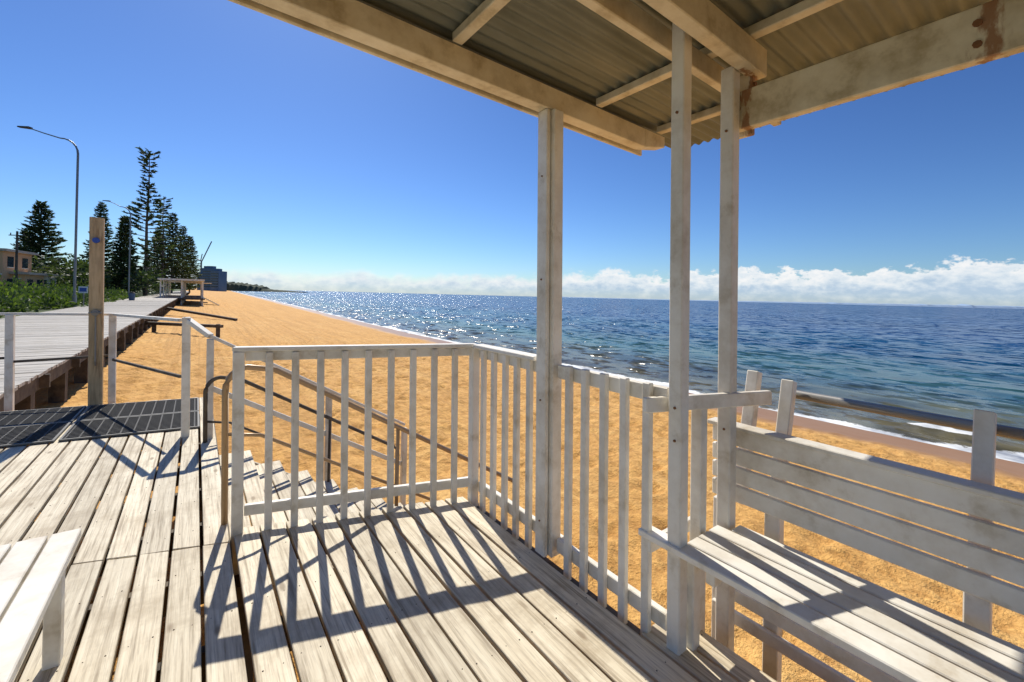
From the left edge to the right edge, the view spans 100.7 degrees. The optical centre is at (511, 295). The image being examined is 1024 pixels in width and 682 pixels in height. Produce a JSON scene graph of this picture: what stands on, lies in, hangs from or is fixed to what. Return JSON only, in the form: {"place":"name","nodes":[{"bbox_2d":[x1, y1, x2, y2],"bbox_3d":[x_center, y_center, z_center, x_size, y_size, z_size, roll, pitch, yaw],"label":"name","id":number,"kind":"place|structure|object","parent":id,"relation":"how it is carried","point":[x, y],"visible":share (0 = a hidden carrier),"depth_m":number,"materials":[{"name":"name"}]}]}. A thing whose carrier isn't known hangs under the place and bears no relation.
{"place":"outdoors","nodes":[
{"label":"outdoors","id":0,"kind":"place"},
{"bbox_2d":[9,231,25,283],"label":"power pole","id":1,"kind":"object","parent":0,"point":[16,257],"visible":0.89,"depth_m":51.94,"materials":[{"name":"wood"}]},
{"bbox_2d":[227,281,307,292],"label":"wooded headland","id":2,"kind":"structure","parent":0,"point":[234,286],"depth_m":885.06,"materials":[{"name":"green plant"}]},
{"bbox_2d":[0,288,1023,681],"bbox_3d":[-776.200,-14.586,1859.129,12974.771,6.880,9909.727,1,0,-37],"label":"sand beach ground","id":3,"kind":"structure","parent":0,"point":[264,322],"depth_m":9.71,"materials":[{"name":"sand"}]},
{"bbox_2d":[0,251,31,285],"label":"walls","id":4,"kind":"structure","parent":3,"relation":"on","point":[5,271],"depth_m":53.90,"materials":[{"name":"beige paint"}]},
{"bbox_2d":[7,256,27,286],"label":"windows","id":5,"kind":"structure","parent":4,"relation":"attached to","point":[10,261],"depth_m":54.38,"materials":[{"name":"black glass"}]},
{"bbox_2d":[0,248,38,254],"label":"roof","id":6,"kind":"structure","parent":4,"relation":"on","point":[13,250],"depth_m":54.91,"materials":[{"name":"grey metal"}]},
{"bbox_2d":[12,228,37,252],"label":"norfolk pine","id":7,"kind":"object","parent":3,"relation":"on","point":[22,243],"visible":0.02,"depth_m":94.07,"materials":[{"name":"green plant"}]},
{"bbox_2d":[9,272,48,287],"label":"garage","id":8,"kind":"structure","parent":3,"relation":"on","point":[30,277],"depth_m":55.68,"materials":[{"name":"grey brick"}]},
{"bbox_2d":[11,279,41,286],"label":"windows","id":9,"kind":"structure","parent":8,"relation":"in","point":[28,280],"depth_m":55.92,"materials":[{"name":"black glass"}]},
{"bbox_2d":[11,200,72,269],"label":"norfolk pine","id":10,"kind":"object","parent":3,"relation":"on","point":[37,242],"visible":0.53,"depth_m":74.55,"materials":[{"name":"green plant"}]},
{"bbox_2d":[17,126,78,306],"bbox_3d":[-32.856,-5.488,30.000,4.383,12.910,0.280,1,0,0],"label":"street lamp","id":11,"kind":"object","parent":3,"relation":"on","point":[74,298],"visible":0.89,"depth_m":29.95,"materials":[{"name":"grey metal"}]},
{"bbox_2d":[42,274,62,289],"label":"garage","id":12,"kind":"structure","parent":3,"relation":"on","point":[46,278],"depth_m":61.30,"materials":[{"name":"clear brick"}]},
{"bbox_2d":[0,270,138,317],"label":"coastal shrubs","id":13,"kind":"object","parent":3,"relation":"on","point":[16,298],"visible":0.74,"depth_m":29.62,"materials":[{"name":"green plant"}]},
{"bbox_2d":[78,286,87,305],"bbox_3d":[-32.307,0.033,31.988,0.700,1.500,0.084,1,0,0],"label":"information sign","id":14,"kind":"object","parent":3,"relation":"on","point":[83,289],"visible":0.88,"depth_m":31.95,"materials":[{"name":"metal"}]},
{"bbox_2d":[0,292,189,411],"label":"boardwalk substructure","id":15,"kind":"object","parent":3,"relation":"on","point":[54,381],"visible":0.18,"depth_m":9.22,"materials":[{"name":"brown wood"}]},
{"bbox_2d":[0,291,188,398],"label":"boardwalk","id":16,"kind":"structure","parent":15,"relation":"on","point":[46,336],"depth_m":13.26,"materials":[{"name":"grey wood"}]},
{"bbox_2d":[129,292,134,299],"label":"rubbish bin","id":17,"kind":"object","parent":16,"relation":"on","point":[131,295],"visible":0.87,"depth_m":45.82,"materials":[{"name":"blue plastic"}]},
{"bbox_2d":[79,201,117,269],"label":"norfolk pine","id":18,"kind":"object","parent":3,"relation":"on","point":[100,207],"visible":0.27,"depth_m":87.96,"materials":[{"name":"green plant"}]},
{"bbox_2d":[31,254,173,294],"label":"background trees","id":19,"kind":"object","parent":3,"relation":"on","point":[82,272],"visible":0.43,"depth_m":67.08,"materials":[{"name":"green plant"}]},
{"bbox_2d":[102,200,130,298],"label":"street lamp","id":20,"kind":"object","parent":3,"relation":"on","point":[129,249],"visible":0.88,"depth_m":53.95,"materials":[{"name":"grey metal"}]},
{"bbox_2d":[104,215,141,291],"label":"norfolk pine","id":21,"kind":"object","parent":3,"relation":"on","point":[120,258],"visible":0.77,"depth_m":71.47,"materials":[{"name":"green plant"}]},
{"bbox_2d":[114,147,176,295],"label":"norfolk pine","id":22,"kind":"object","parent":3,"relation":"on","point":[145,249],"visible":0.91,"depth_m":77.79,"materials":[{"name":"green plant"}]},
{"bbox_2d":[142,230,165,292],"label":"norfolk pine","id":23,"kind":"object","parent":3,"relation":"on","point":[153,257],"visible":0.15,"depth_m":119.13,"materials":[{"name":"green plant"}]},
{"bbox_2d":[141,197,180,292],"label":"norfolk pine","id":24,"kind":"object","parent":3,"relation":"on","point":[167,264],"visible":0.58,"depth_m":104.91,"materials":[{"name":"green plant"}]},
{"bbox_2d":[149,212,192,292],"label":"norfolk pine","id":25,"kind":"object","parent":3,"relation":"on","point":[175,229],"visible":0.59,"depth_m":111.90,"materials":[{"name":"green plant"}]},
{"bbox_2d":[168,226,198,292],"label":"norfolk pine","id":26,"kind":"object","parent":3,"relation":"on","point":[187,250],"visible":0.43,"depth_m":122.03,"materials":[{"name":"green plant"}]},
{"bbox_2d":[158,278,218,305],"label":"distant pavilion","id":27,"kind":"structure","parent":3,"relation":"on","point":[185,297],"depth_m":66.57,"materials":[{"name":"white paint"}]},
{"bbox_2d":[145,307,237,337],"bbox_3d":[-23.274,2.062,31.855,5.404,1.699,21.426,1,0,-37],"label":"timber groyne","id":28,"kind":"object","parent":3,"relation":"on","point":[216,326],"visible":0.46,"depth_m":23.85,"materials":[{"name":"brown wood"}]},
{"bbox_2d":[181,236,201,292],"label":"norfolk pine","id":29,"kind":"object","parent":3,"relation":"on","point":[191,241],"visible":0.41,"depth_m":134.93,"materials":[{"name":"green plant"}]},
{"bbox_2d":[197,241,211,272],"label":"tower crane","id":30,"kind":"object","parent":3,"relation":"on","point":[200,260],"visible":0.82,"depth_m":599.50,"materials":[{"name":"grey metal"}]},
{"bbox_2d":[197,266,226,290],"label":"apartment towers","id":31,"kind":"structure","parent":3,"relation":"on","point":[215,277],"depth_m":530.38,"materials":[{"name":"blue glass"}]},
{"bbox_2d":[219,450,402,617],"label":"beach stairs","id":32,"kind":"structure","parent":3,"relation":"on","point":[254,481],"depth_m":3.91,"materials":[{"name":"paint"}]},
{"bbox_2d":[181,317,406,504],"bbox_3d":[-2.366,1.773,4.894,2.337,3.075,0.262,1,0,-37],"label":"stair balustrade","id":33,"kind":"object","parent":32,"relation":"on","point":[188,323],"visible":0.54,"depth_m":4.28,"materials":[{"name":"white paint"}]},
{"bbox_2d":[203,376,395,505],"bbox_3d":[-2.220,1.876,4.720,2.005,2.138,0.045,1,0,-37],"label":"stair handrail","id":34,"kind":"object","parent":32,"relation":"on","point":[205,408],"visible":0.65,"depth_m":4.47,"materials":[{"name":"metal"}]},
{"bbox_2d":[221,364,512,529],"bbox_3d":[-0.906,1.724,3.417,2.410,2.508,0.051,1,0,-37],"label":"stair handrail","id":35,"kind":"object","parent":32,"relation":"attached to","point":[225,433],"visible":0.49,"depth_m":2.90,"materials":[{"name":"brown paint"}]},
{"bbox_2d":[21,414,639,681],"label":"deck substructure","id":36,"kind":"object","parent":3,"relation":"on","point":[247,651],"visible":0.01,"depth_m":2.52,"materials":[{"name":"brown wood"}]},
{"bbox_2d":[0,397,776,681],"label":"timber deck","id":37,"kind":"structure","parent":36,"relation":"on","point":[469,591],"depth_m":2.11,"materials":[{"name":"paint"}]},
{"bbox_2d":[0,421,71,447],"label":"rubber mat","id":38,"kind":"object","parent":37,"relation":"on","point":[11,436],"visible":1,"depth_m":4.18,"materials":[{"name":"black rubber"}]},
{"bbox_2d":[0,528,80,681],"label":"slatted bench","id":39,"kind":"object","parent":37,"relation":"on","point":[32,583],"visible":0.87,"depth_m":1.53,"materials":[{"name":"white paint"}]},
{"bbox_2d":[0,406,85,426],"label":"rubber mat","id":40,"kind":"object","parent":37,"relation":"on","point":[36,416],"visible":0.95,"depth_m":4.75,"materials":[{"name":"black rubber"}]},
{"bbox_2d":[0,313,181,410],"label":"deck end railing","id":41,"kind":"object","parent":37,"relation":"on","point":[10,361],"visible":0.81,"depth_m":5.14,"materials":[{"name":"white paint"}]},
{"bbox_2d":[88,217,104,405],"bbox_3d":[-5.201,0.344,5.304,0.164,2.650,0.163,1,0,-37],"label":"shower post","id":42,"kind":"object","parent":37,"relation":"on","point":[96,307],"visible":0.96,"depth_m":5.30,"materials":[{"name":"wood"}]},
{"bbox_2d":[58,411,199,441],"bbox_3d":[-4.035,1.384,4.568,1.206,0.019,0.701,1,0,-28],"label":"rubber mat","id":43,"kind":"object","parent":37,"relation":"on","point":[100,428],"visible":0.94,"depth_m":4.50,"materials":[{"name":"black rubber"}]},
{"bbox_2d":[76,398,198,420],"bbox_3d":[-4.483,1.373,5.170,1.212,0.019,0.741,1,0,-28],"label":"rubber mat","id":44,"kind":"object","parent":37,"relation":"on","point":[106,411],"visible":0.95,"depth_m":5.12,"materials":[{"name":"black rubber"}]},
{"bbox_2d":[231,343,479,575],"bbox_3d":[-0.990,1.029,2.877,1.590,1.392,0.093,1,0,-20],"label":"front balustrade","id":45,"kind":"object","parent":37,"relation":"on","point":[294,503],"visible":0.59,"depth_m":2.81,"materials":[{"name":"white paint"}]},
{"bbox_2d":[473,344,668,635],"bbox_3d":[0.209,0.995,2.482,0.103,1.262,1.562,1,0,-37],"label":"side balustrade","id":46,"kind":"object","parent":37,"relation":"on","point":[645,605],"visible":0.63,"depth_m":2.23,"materials":[{"name":"white paint"}]},
{"bbox_2d":[228,0,1023,655],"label":"beach pavilion","id":47,"kind":"structure","parent":37,"relation":"on","point":[680,78],"depth_m":1.97,"materials":[{"name":"white paint"}]},
{"bbox_2d":[638,370,1023,681],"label":"slatted bench","id":48,"kind":"object","parent":37,"relation":"on","point":[871,631],"visible":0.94,"depth_m":1.60,"materials":[{"name":"white paint"}]},
{"bbox_2d":[796,390,1023,440],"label":"metal rail","id":49,"kind":"object","parent":48,"relation":"attached to","point":[1011,432],"depth_m":1.76,"materials":[{"name":"silver metal"}]},
{"bbox_2d":[0,0,1023,305],"label":"sky","id":50,"kind":"structure","parent":0,"point":[306,160],"materials":[{"name":"blue"}]},
{"bbox_2d":[233,290,1023,463],"bbox_3d":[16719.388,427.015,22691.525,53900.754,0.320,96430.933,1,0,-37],"label":"sea water","id":51,"kind":"structure","parent":0,"point":[961,362],"depth_m":39.70,"materials":[{"name":"blue liquid"}]},
{"bbox_2d":[569,297,1023,308],"bbox_3d":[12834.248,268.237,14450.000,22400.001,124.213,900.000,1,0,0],"label":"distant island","id":52,"kind":"structure","parent":0,"point":[979,306],"depth_m":14090.69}
]}

